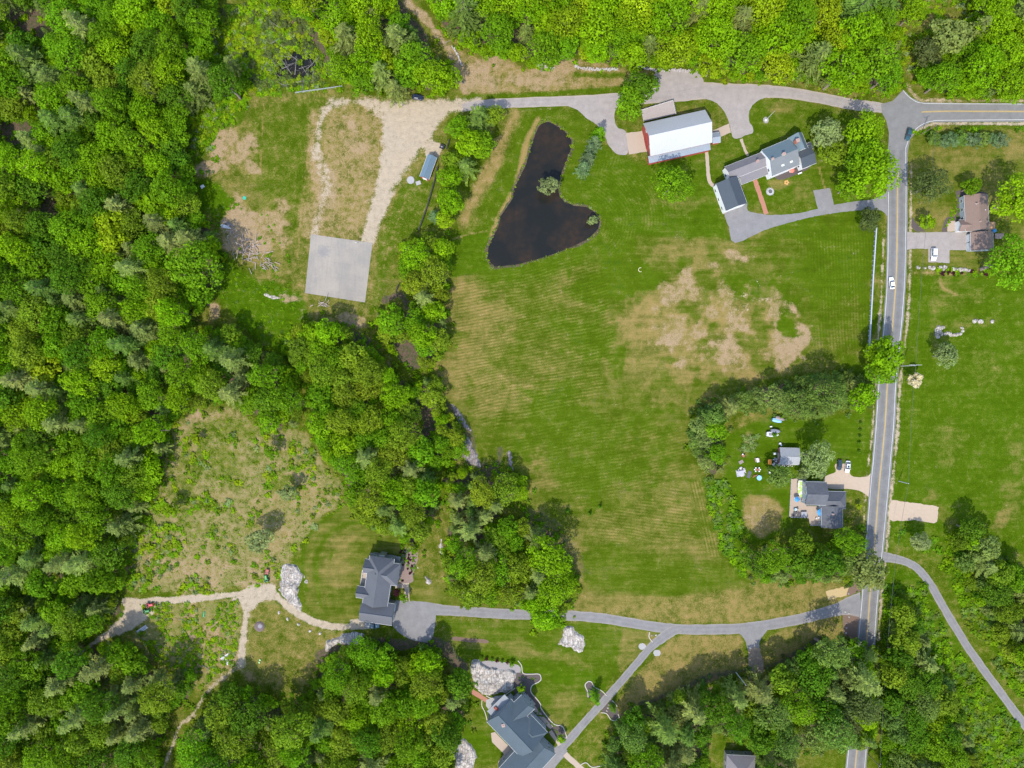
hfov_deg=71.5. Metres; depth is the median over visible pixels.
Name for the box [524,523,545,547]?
pine tree
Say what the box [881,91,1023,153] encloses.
road junction
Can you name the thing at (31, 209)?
pine tree
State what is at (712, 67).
broadleaf tree
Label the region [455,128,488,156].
broadleaf tree
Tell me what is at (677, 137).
barn
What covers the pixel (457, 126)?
broadleaf tree
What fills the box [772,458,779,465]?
junk pile
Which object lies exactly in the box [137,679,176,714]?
broadleaf tree
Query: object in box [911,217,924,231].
garden bed
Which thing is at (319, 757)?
pine tree
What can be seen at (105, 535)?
pine tree
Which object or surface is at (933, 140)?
young tree
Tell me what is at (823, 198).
farm parking
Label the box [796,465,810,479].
young tree
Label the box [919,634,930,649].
pine tree
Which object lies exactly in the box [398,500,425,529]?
broadleaf tree
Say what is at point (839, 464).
parked car
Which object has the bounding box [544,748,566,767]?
house apron
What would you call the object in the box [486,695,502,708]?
patio
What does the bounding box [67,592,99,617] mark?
pine tree
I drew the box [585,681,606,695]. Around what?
garden kerb
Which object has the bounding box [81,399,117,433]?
broadleaf tree
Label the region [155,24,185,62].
broadleaf tree
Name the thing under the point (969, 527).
broadleaf tree
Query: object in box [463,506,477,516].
pine tree
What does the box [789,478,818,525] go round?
paved terrace
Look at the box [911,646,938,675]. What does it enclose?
pine tree
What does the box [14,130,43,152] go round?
pine tree
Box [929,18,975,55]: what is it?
broadleaf tree
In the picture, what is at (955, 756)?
broadleaf tree
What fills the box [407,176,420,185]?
round stone slab
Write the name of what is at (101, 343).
broadleaf tree
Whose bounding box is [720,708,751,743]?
broadleaf tree
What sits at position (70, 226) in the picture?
broadleaf tree
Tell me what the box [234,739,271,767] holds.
broadleaf tree
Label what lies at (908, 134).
parked car
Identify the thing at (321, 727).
pine tree
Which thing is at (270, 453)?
young tree
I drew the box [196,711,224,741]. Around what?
pine tree
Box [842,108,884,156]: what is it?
broadleaf tree
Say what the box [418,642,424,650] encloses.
pine tree
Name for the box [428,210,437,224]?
pine tree
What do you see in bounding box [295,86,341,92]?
rail fence
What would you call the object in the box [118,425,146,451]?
broadleaf tree
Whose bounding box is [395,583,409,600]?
entry path
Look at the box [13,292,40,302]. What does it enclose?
pine tree
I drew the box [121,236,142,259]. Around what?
pine tree
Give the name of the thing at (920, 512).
gravel pad
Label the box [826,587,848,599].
straw patch
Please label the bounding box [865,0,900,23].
pine tree
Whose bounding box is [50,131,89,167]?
broadleaf tree
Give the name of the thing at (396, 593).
young tree
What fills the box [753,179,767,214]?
brick path
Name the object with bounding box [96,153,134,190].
broadleaf tree
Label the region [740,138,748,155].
garden path
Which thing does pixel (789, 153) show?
farmhouse
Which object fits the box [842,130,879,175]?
broadleaf tree
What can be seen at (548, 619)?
broadleaf tree
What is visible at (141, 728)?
pine tree
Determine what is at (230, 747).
broadleaf tree
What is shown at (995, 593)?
broadleaf tree
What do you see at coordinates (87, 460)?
broadleaf tree
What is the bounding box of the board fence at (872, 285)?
[868,228,876,345]
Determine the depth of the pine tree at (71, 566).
254.88 m
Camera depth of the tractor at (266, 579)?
269.16 m
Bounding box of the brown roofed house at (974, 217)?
[955,193,1003,251]
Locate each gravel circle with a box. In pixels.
[639,643,645,649]
[653,650,660,655]
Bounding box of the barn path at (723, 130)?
[712,124,730,135]
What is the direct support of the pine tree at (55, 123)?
on the ground
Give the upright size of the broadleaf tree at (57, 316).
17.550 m
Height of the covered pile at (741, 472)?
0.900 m
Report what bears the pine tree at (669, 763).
on the ground
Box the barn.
[642,110,720,164]
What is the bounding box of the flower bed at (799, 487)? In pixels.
[797,480,804,497]
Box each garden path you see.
[705,152,723,213]
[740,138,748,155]
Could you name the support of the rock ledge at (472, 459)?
on the ground
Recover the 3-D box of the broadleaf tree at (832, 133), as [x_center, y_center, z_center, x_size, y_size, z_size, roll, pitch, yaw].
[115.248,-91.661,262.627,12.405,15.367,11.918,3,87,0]
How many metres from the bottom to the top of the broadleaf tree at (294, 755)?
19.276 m
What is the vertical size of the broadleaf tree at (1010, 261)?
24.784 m
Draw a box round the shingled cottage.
[801,481,845,528]
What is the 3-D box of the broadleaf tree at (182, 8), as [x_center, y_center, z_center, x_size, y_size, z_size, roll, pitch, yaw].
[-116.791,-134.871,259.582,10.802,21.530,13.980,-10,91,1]
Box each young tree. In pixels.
[162,501,180,517]
[192,435,202,444]
[264,445,279,460]
[281,484,298,500]
[393,588,400,596]
[399,593,408,602]
[516,683,525,694]
[537,176,561,195]
[557,734,565,743]
[586,215,598,224]
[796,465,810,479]
[815,468,826,478]
[855,524,865,531]
[907,372,923,387]
[919,214,935,228]
[926,130,940,146]
[939,135,949,147]
[942,131,959,147]
[953,130,967,146]
[962,132,974,145]
[970,133,982,148]
[976,132,992,146]
[986,133,1000,146]
[995,132,1010,147]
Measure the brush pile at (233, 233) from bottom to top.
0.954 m
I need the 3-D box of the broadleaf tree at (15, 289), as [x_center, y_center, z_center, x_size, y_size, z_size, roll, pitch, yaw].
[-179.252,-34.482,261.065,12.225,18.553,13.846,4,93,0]
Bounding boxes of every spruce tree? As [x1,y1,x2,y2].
[573,162,589,178]
[579,152,594,170]
[581,144,597,158]
[586,136,601,152]
[587,684,600,706]
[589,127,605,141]
[607,701,616,713]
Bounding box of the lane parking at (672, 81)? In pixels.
[654,70,703,90]
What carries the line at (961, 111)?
on the road junction
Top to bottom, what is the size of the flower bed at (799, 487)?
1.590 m
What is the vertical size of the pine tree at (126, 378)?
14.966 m
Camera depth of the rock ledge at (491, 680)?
269.45 m
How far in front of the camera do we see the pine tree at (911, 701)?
266.05 m
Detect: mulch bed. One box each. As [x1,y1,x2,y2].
[843,615,858,639]
[847,583,860,594]
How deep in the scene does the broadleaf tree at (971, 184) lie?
263.06 m
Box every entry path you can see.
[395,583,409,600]
[947,221,956,231]
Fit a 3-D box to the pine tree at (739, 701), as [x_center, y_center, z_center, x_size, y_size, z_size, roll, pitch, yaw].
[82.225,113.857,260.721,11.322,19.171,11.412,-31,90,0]
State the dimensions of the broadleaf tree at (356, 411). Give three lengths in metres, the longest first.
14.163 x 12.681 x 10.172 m
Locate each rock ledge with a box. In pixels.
[223,220,233,226]
[264,294,279,298]
[278,563,302,610]
[325,632,363,651]
[425,576,431,583]
[451,404,471,430]
[451,738,476,767]
[462,436,480,466]
[471,659,515,694]
[507,451,512,470]
[558,626,584,652]
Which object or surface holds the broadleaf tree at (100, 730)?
on the ground
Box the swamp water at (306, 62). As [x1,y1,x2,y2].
[277,51,315,80]
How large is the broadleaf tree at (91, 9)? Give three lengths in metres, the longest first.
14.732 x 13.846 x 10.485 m
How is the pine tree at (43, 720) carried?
on the ground
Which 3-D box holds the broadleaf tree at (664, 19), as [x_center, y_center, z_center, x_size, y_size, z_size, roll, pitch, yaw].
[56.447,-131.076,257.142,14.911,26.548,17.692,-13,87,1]
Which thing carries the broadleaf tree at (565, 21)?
on the ground
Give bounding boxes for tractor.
[141,608,153,613]
[145,602,156,607]
[264,572,268,582]
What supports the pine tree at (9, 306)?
on the ground
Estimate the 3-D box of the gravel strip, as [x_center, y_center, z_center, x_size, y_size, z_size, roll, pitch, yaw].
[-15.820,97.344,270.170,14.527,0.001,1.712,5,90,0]
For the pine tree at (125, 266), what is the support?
on the ground
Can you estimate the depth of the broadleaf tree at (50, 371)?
258.71 m
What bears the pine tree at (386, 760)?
on the ground
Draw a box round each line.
[847,192,888,763]
[855,175,897,763]
[856,172,898,759]
[864,119,1023,767]
[880,571,894,758]
[903,90,949,103]
[916,127,936,353]
[939,111,984,111]
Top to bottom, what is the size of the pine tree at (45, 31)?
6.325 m
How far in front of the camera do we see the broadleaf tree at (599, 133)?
264.93 m
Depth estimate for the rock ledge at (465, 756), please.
269.48 m
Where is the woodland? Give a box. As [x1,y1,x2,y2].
[0,0,1023,767]
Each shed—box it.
[420,154,436,180]
[777,447,800,464]
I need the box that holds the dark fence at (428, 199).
[418,166,437,230]
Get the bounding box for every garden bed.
[399,545,417,583]
[514,673,565,738]
[585,682,603,698]
[602,699,618,719]
[775,167,809,179]
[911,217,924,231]
[942,190,987,231]
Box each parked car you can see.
[412,94,422,100]
[836,459,842,469]
[844,460,850,472]
[888,277,894,288]
[904,127,912,140]
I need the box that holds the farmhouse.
[713,132,816,212]
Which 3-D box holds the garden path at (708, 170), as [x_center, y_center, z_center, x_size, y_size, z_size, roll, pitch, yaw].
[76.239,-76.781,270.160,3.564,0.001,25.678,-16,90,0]
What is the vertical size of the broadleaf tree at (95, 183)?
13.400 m
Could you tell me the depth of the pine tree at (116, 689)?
260.08 m
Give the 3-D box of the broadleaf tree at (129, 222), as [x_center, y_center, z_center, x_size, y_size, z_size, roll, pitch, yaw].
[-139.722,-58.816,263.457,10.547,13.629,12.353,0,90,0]
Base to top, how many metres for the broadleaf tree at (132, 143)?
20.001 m
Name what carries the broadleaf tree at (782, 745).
on the ground
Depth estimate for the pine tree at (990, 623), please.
267.53 m
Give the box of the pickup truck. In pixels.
[364,622,379,628]
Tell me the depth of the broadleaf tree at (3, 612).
258.96 m
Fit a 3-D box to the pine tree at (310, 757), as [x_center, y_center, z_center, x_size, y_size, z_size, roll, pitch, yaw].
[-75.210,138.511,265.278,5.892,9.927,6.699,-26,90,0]
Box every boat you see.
[766,432,778,436]
[770,429,780,432]
[771,418,781,422]
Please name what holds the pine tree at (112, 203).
on the ground
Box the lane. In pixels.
[462,82,882,112]
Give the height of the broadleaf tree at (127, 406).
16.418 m
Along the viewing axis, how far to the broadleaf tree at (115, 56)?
256.48 m
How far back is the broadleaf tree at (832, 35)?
253.70 m
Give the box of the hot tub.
[800,511,806,516]
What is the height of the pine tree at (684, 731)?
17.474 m
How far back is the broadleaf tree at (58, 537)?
257.00 m
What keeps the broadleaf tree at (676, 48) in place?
on the ground
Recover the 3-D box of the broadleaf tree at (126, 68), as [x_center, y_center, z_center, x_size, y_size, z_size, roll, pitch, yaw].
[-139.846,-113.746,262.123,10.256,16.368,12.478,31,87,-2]
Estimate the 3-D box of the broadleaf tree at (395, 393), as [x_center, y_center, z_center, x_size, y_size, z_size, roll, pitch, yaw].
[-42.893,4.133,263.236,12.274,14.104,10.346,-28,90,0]
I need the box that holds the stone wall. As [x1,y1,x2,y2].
[451,46,697,72]
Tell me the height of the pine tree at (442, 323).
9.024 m
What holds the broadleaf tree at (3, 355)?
on the ground
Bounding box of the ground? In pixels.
[0,0,1023,767]
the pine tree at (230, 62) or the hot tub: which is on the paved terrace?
the hot tub
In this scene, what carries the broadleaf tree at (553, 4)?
on the ground
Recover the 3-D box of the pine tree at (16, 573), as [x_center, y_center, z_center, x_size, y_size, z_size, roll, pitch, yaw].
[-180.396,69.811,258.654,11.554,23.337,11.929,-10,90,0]
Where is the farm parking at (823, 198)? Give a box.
[813,188,833,208]
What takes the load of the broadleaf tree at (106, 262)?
on the ground
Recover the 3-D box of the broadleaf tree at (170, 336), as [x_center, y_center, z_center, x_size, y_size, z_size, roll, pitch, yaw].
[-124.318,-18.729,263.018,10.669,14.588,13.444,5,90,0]
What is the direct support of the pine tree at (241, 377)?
on the ground
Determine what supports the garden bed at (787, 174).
on the ground
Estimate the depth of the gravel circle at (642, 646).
270.17 m
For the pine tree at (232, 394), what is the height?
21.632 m
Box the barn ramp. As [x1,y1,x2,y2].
[641,99,676,121]
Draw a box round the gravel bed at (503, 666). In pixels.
[481,661,520,672]
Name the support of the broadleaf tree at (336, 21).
on the ground
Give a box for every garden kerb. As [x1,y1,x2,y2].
[518,660,566,737]
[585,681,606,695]
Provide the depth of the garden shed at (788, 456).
267.03 m
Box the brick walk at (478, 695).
[471,690,486,701]
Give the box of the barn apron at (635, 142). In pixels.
[626,131,646,153]
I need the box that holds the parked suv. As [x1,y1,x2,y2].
[930,248,937,260]
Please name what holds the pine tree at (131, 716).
on the ground
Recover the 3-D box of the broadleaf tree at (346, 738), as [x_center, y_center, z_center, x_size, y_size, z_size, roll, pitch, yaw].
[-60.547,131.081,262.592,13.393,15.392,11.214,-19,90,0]
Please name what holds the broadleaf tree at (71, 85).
on the ground
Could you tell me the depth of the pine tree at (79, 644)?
267.90 m
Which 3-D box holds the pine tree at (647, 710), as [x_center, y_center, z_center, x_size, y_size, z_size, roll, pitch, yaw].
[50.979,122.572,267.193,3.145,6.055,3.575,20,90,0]
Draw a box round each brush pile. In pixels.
[217,224,247,246]
[232,238,265,259]
[248,251,278,273]
[311,294,329,306]
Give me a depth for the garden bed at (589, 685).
270.17 m
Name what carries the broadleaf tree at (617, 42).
on the ground
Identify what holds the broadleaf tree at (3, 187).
on the ground
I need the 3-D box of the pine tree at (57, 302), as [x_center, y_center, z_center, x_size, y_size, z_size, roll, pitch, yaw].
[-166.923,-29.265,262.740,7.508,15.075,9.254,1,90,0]
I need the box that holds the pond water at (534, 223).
[487,122,599,265]
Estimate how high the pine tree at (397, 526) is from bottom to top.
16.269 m
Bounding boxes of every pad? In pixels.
[305,234,371,301]
[748,647,763,673]
[889,500,938,522]
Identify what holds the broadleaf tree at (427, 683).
on the ground
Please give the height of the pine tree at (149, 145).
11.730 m
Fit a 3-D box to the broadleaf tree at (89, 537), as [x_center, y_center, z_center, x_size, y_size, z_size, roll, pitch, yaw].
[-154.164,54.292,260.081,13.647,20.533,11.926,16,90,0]
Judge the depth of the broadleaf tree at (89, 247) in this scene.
254.22 m
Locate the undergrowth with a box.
[0,0,1023,767]
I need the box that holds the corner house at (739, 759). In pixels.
[723,750,755,767]
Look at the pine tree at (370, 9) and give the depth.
261.80 m
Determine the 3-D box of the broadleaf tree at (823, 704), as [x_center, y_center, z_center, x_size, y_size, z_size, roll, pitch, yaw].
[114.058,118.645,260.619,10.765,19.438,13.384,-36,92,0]
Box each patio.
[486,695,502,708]
[491,732,511,762]
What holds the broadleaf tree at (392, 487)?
on the ground
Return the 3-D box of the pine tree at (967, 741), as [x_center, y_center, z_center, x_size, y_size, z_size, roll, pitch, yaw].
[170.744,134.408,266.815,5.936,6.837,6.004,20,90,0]
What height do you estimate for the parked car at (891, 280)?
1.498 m
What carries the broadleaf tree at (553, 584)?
on the ground
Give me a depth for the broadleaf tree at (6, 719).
253.94 m
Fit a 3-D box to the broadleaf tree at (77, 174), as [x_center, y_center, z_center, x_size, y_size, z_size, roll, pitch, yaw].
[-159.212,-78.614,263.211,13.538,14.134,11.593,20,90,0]
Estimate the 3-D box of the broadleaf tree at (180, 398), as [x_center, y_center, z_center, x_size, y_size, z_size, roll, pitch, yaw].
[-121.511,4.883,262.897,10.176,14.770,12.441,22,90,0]
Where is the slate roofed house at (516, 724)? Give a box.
[487,692,555,767]
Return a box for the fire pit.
[254,621,264,631]
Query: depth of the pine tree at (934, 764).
265.36 m
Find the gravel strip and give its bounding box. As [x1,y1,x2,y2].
[451,637,488,642]
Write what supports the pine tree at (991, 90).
on the ground
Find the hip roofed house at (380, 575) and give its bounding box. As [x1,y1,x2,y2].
[355,551,401,625]
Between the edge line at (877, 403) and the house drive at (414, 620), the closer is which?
the edge line at (877, 403)
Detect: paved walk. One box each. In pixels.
[533,706,552,728]
[549,730,560,745]
[564,752,583,767]
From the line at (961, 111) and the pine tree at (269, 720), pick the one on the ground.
the pine tree at (269, 720)
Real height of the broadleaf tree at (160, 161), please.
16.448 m
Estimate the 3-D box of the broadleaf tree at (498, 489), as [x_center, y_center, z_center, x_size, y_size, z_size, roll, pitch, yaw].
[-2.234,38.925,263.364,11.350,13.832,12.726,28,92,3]
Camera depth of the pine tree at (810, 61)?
257.98 m
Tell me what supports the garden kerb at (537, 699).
on the ground
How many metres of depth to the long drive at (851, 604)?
270.17 m
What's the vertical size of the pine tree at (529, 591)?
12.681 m
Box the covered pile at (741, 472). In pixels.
[736,467,745,476]
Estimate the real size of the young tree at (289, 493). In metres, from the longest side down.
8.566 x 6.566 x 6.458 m
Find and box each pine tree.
[0,297,33,320]
[0,307,20,329]
[0,366,45,390]
[0,417,16,445]
[0,437,24,449]
[0,563,36,589]
[1,476,27,493]
[5,43,53,76]
[5,705,49,741]
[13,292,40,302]
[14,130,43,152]
[14,423,40,436]
[16,85,46,109]
[16,537,53,570]
[19,67,48,90]
[19,526,46,542]
[19,595,33,603]
[19,606,52,631]
[20,203,40,212]
[20,596,38,612]
[20,629,51,651]
[23,275,68,304]
[24,374,69,403]
[26,144,57,165]
[29,62,79,98]
[32,644,66,670]
[33,0,52,21]
[33,106,40,113]
[36,108,74,139]
[36,174,52,190]
[37,616,67,638]
[37,708,57,724]
[41,27,52,34]
[41,408,83,436]
[42,189,56,200]
[42,545,84,574]
[44,398,62,410]
[44,657,89,698]
[46,295,67,309]
[46,383,75,401]
[46,632,60,641]
[47,699,68,717]
[56,694,100,734]
[57,104,94,140]
[58,402,75,412]
[61,9,109,50]
[61,285,99,316]
[61,540,106,576]
[62,361,82,372]
[65,60,88,83]
[65,308,106,336]
[66,90,107,117]
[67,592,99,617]
[68,416,98,433]
[68,662,92,686]
[71,179,101,199]
[71,640,82,651]
[76,640,118,683]
[79,69,101,89]
[82,593,95,601]
[86,594,118,615]
[92,676,111,693]
[93,523,110,539]
[95,281,120,298]
[97,307,139,334]
[102,679,128,702]
[102,687,138,722]
[103,193,142,221]
[104,714,136,745]
[105,510,145,539]
[105,750,126,767]
[106,331,151,356]
[108,295,130,311]
[111,247,130,260]
[112,255,159,283]
[113,442,152,470]
[114,370,141,386]
[120,500,131,511]
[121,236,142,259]
[121,661,154,695]
[123,700,148,722]
[124,711,168,742]
[126,347,155,374]
[127,500,150,514]
[129,315,165,347]
[130,689,146,703]
[136,140,159,157]
[142,80,174,108]
[142,213,174,236]
[146,177,162,188]
[147,665,172,686]
[150,361,165,368]
[152,439,174,456]
[156,230,198,261]
[156,397,179,417]
[160,365,173,375]
[165,672,183,692]
[166,217,197,235]
[173,670,185,683]
[174,227,212,258]
[178,98,199,117]
[178,312,194,323]
[183,82,210,112]
[185,55,220,98]
[190,723,200,734]
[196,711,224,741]
[202,82,213,96]
[202,336,236,366]
[203,230,220,238]
[211,278,221,289]
[217,380,247,409]
[219,344,257,378]
[223,55,246,77]
[232,366,256,386]
[260,351,267,359]
[265,709,282,730]
[277,6,284,17]
[288,418,298,427]
[304,744,317,763]
[309,706,336,742]
[313,746,327,763]
[316,687,328,700]
[330,22,368,62]
[355,444,383,469]
[359,747,391,767]
[368,6,387,35]
[368,679,395,706]
[369,60,392,97]
[375,494,398,519]
[381,78,410,108]
[381,742,395,763]
[382,23,417,58]
[387,509,414,537]
[388,460,402,475]
[397,456,429,480]
[406,25,418,36]
[410,32,422,48]
[413,288,436,307]
[418,466,439,483]
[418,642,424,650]
[421,376,431,387]
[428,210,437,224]
[436,316,448,331]
[442,0,488,45]
[444,680,467,710]
[446,27,454,36]
[447,487,469,509]
[448,523,463,535]
[449,508,467,525]
[455,157,481,186]
[455,513,485,541]
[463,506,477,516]
[465,480,475,489]
[466,104,493,133]
[466,490,480,508]
[470,472,477,479]
[473,532,497,563]
[475,502,493,523]
[485,498,505,513]
[515,22,534,46]
[522,580,539,599]
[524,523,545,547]
[529,560,548,585]
[603,752,613,765]
[641,35,660,66]
[643,701,679,745]
[643,704,650,714]
[650,741,683,767]
[653,29,666,49]
[654,741,662,756]
[657,699,665,708]
[661,743,678,760]
[666,691,675,703]
[667,683,706,725]
[672,723,697,765]
[673,712,695,747]
[674,0,709,31]
[715,674,748,709]
[716,394,738,416]
[719,5,755,49]
[736,664,774,706]
[755,755,775,767]
[761,744,775,763]
[770,564,789,583]
[777,748,793,767]
[779,684,796,700]
[781,44,798,61]
[791,758,798,767]
[792,41,832,86]
[800,688,820,705]
[801,406,815,420]
[807,673,845,703]
[817,76,829,88]
[818,661,840,680]
[829,0,879,29]
[831,573,841,582]
[833,660,852,684]
[840,655,883,696]
[853,641,878,662]
[857,730,877,748]
[858,567,884,591]
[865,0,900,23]
[888,41,901,53]
[896,694,910,711]
[904,693,917,707]
[907,751,930,767]
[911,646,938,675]
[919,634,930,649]
[925,754,940,767]
[938,664,944,671]
[952,720,965,730]
[958,15,992,44]
[961,734,974,747]
[964,747,977,756]
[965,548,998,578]
[975,604,994,615]
[982,86,997,98]
[985,620,995,626]
[1000,0,1023,31]
[1000,613,1023,643]
[1004,587,1023,604]
[1010,663,1022,671]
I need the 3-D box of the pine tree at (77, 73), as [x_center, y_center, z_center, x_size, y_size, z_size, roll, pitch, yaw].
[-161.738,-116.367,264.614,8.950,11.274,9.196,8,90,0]
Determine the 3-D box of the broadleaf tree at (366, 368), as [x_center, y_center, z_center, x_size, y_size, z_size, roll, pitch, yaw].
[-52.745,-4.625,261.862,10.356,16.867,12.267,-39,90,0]
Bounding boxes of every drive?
[392,601,436,642]
[434,592,860,634]
[555,625,681,748]
[565,99,627,154]
[697,89,769,138]
[724,191,886,242]
[739,628,766,664]
[824,464,870,495]
[883,552,1023,729]
[907,232,968,262]
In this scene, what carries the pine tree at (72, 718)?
on the ground
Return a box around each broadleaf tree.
[0,45,21,77]
[0,66,28,99]
[0,145,26,181]
[0,171,16,208]
[0,209,35,234]
[0,230,32,264]
[0,270,40,306]
[0,348,16,371]
[0,362,18,392]
[0,400,36,433]
[0,503,32,535]
[0,523,36,555]
[0,540,20,565]
[0,595,19,625]
[0,661,35,694]
[0,684,26,713]
[0,700,41,739]
[0,722,22,761]
[0,742,31,767]
[7,319,40,348]
[8,334,45,370]
[8,646,50,680]
[10,174,49,207]
[10,443,51,477]
[10,479,52,511]
[14,147,56,182]
[14,294,53,331]
[15,249,50,282]
[19,506,62,535]
[20,738,61,767]
[21,393,63,431]
[22,210,61,240]
[22,424,58,448]
[24,686,61,717]
[28,355,62,382]
[32,81,66,117]
[38,302,70,339]
[44,0,83,36]
[44,450,77,479]
[44,521,82,553]
[45,237,84,271]
[45,261,86,294]
[45,738,76,767]
[46,476,79,512]
[47,209,85,246]
[48,35,87,73]
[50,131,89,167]
[50,641,91,679]
[51,605,85,640]
[53,71,92,106]
[57,154,91,182]
[57,367,99,397]
[60,321,95,353]
[60,337,100,371]
[62,520,102,551]
[63,250,100,275]
[63,479,104,508]
[63,725,96,756]
[64,391,103,419]
[66,228,104,262]
[69,445,105,480]
[74,612,105,639]
[75,266,110,302]
[75,498,114,533]
[75,745,113,767]
[76,0,112,24]
[76,141,113,172]
[77,186,113,222]
[79,688,119,725]
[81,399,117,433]
[81,422,115,449]
[81,716,115,750]
[82,291,118,320]
[85,19,120,52]
[85,168,118,199]
[86,324,118,361]
[86,345,122,382]
[86,536,126,572]
[87,249,122,280]
[88,87,129,120]
[91,65,124,101]
[93,30,131,65]
[93,450,131,488]
[95,117,125,153]
[96,0,124,35]
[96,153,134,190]
[97,435,126,465]
[99,473,140,509]
[104,391,140,424]
[111,0,154,31]
[111,123,149,155]
[112,461,151,488]
[113,54,145,87]
[113,735,144,767]
[116,207,145,239]
[117,298,152,324]
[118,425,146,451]
[120,146,152,179]
[120,167,156,203]
[122,273,155,302]
[126,58,167,97]
[127,91,160,128]
[129,28,167,64]
[129,231,165,268]
[131,414,170,445]
[131,736,159,767]
[135,115,171,149]
[136,187,171,217]
[136,377,169,412]
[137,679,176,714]
[142,148,172,179]
[143,5,176,42]
[144,268,177,300]
[148,52,184,92]
[149,170,190,208]
[151,339,188,369]
[153,297,191,326]
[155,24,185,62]
[156,0,184,15]
[156,78,193,110]
[156,317,185,350]
[157,103,189,132]
[163,240,223,292]
[164,356,202,387]
[164,382,191,414]
[167,192,201,216]
[170,0,200,30]
[176,725,215,767]
[179,329,211,366]
[183,7,219,39]
[192,747,237,767]
[194,367,228,400]
[203,700,237,734]
[206,62,241,99]
[211,724,255,761]
[227,698,268,741]
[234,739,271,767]
[244,529,274,553]
[246,363,284,391]
[261,738,293,767]
[268,382,304,414]
[269,710,312,750]
[276,739,310,767]
[290,0,324,18]
[308,337,334,365]
[308,354,336,387]
[319,0,355,40]
[323,55,354,84]
[323,658,353,695]
[324,408,357,436]
[328,449,360,474]
[329,727,364,758]
[331,383,361,408]
[338,398,371,423]
[339,668,369,705]
[339,705,372,733]
[342,0,384,23]
[346,65,374,96]
[346,634,381,670]
[349,44,384,77]
[350,727,383,758]
[351,356,383,388]
[351,377,380,401]
[354,13,385,55]
[354,482,386,516]
[355,404,382,435]
[364,456,392,490]
[369,427,400,450]
[369,691,397,727]
[376,437,407,468]
[376,476,406,504]
[376,719,400,754]
[378,383,412,410]
[387,419,422,451]
[392,39,433,74]
[393,727,422,765]
[397,712,425,740]
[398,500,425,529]
[399,237,431,271]
[409,668,443,700]
[409,690,438,719]
[412,59,451,92]
[419,254,448,292]
[430,745,456,767]
[431,720,461,750]
[436,65,462,90]
[436,165,462,189]
[436,207,454,228]
[437,188,464,214]
[440,151,461,170]
[443,114,468,138]
[449,546,477,579]
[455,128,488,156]
[464,558,496,594]
[468,474,496,510]
[473,130,496,158]
[479,10,513,52]
[482,0,525,16]
[482,550,510,586]
[483,105,505,125]
[489,471,519,506]
[505,533,524,552]
[510,0,547,25]
[525,29,558,71]
[525,535,572,575]
[531,602,559,630]
[536,569,575,609]
[539,0,574,19]
[549,5,584,41]
[571,0,602,24]
[574,0,615,44]
[602,25,630,59]
[607,3,646,37]
[615,82,643,121]
[617,0,664,28]
[617,721,648,754]
[622,70,660,101]
[627,742,664,767]
[630,11,662,40]
[649,0,692,42]
[650,165,695,203]
[654,30,698,68]
[695,13,736,60]
[695,692,734,725]
[697,0,738,34]
[697,48,729,78]
[719,30,767,72]
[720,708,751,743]
[739,0,786,26]
[739,548,770,578]
[752,697,793,730]
[756,46,796,84]
[757,11,805,54]
[757,383,791,412]
[757,540,791,575]
[766,465,794,487]
[773,724,800,760]
[777,691,819,725]
[778,0,819,42]
[781,388,816,421]
[788,529,815,558]
[796,659,834,700]
[797,720,828,755]
[799,440,835,477]
[807,378,847,411]
[809,0,842,37]
[809,116,843,147]
[810,635,851,669]
[813,692,843,726]
[813,709,857,754]
[817,45,869,96]
[818,23,855,64]
[818,139,848,165]
[830,526,868,557]
[833,9,883,53]
[835,171,865,202]
[841,690,883,725]
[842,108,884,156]
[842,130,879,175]
[847,140,901,200]
[847,382,879,413]
[848,36,902,80]
[851,548,889,589]
[858,206,880,231]
[863,339,892,365]
[863,358,897,384]
[868,2,897,37]
[869,335,905,380]
[870,55,903,95]
[887,748,914,767]
[895,667,923,702]
[896,0,929,27]
[900,725,931,754]
[902,702,928,736]
[907,166,953,203]
[909,531,931,550]
[911,35,942,67]
[913,689,942,722]
[914,668,941,701]
[918,730,951,763]
[924,61,964,93]
[926,712,947,740]
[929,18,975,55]
[933,342,958,368]
[941,743,970,767]
[950,36,981,70]
[956,517,985,543]
[960,176,982,195]
[964,41,1006,87]
[966,0,1018,19]
[969,535,1001,561]
[972,0,1018,44]
[979,233,1023,290]
[979,578,1014,606]
[984,29,1023,69]
[988,602,1023,624]
[989,172,1023,222]
[991,63,1023,103]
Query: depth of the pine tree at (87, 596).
266.57 m
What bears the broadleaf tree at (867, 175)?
on the ground
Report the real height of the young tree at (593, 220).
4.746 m
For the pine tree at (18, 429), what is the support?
on the ground
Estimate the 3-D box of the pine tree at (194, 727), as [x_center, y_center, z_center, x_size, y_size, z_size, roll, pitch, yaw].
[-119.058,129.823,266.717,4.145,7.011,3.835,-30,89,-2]
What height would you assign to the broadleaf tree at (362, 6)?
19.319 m
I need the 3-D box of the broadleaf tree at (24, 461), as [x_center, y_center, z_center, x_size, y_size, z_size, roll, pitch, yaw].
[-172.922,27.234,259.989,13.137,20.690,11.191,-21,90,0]
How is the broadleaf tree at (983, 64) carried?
on the ground
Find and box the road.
[845,150,907,767]
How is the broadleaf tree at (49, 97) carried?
on the ground
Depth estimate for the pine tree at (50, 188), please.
263.82 m
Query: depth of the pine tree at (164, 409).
262.92 m
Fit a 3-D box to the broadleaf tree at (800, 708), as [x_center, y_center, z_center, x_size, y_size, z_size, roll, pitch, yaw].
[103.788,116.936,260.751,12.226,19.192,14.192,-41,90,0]
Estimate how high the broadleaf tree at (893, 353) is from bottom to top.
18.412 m
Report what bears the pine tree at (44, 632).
on the ground
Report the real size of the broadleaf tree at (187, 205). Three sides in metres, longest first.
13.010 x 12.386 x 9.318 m
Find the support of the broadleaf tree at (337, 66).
on the ground
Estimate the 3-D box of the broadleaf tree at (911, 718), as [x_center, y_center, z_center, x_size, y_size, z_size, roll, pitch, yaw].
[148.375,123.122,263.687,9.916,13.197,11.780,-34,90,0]

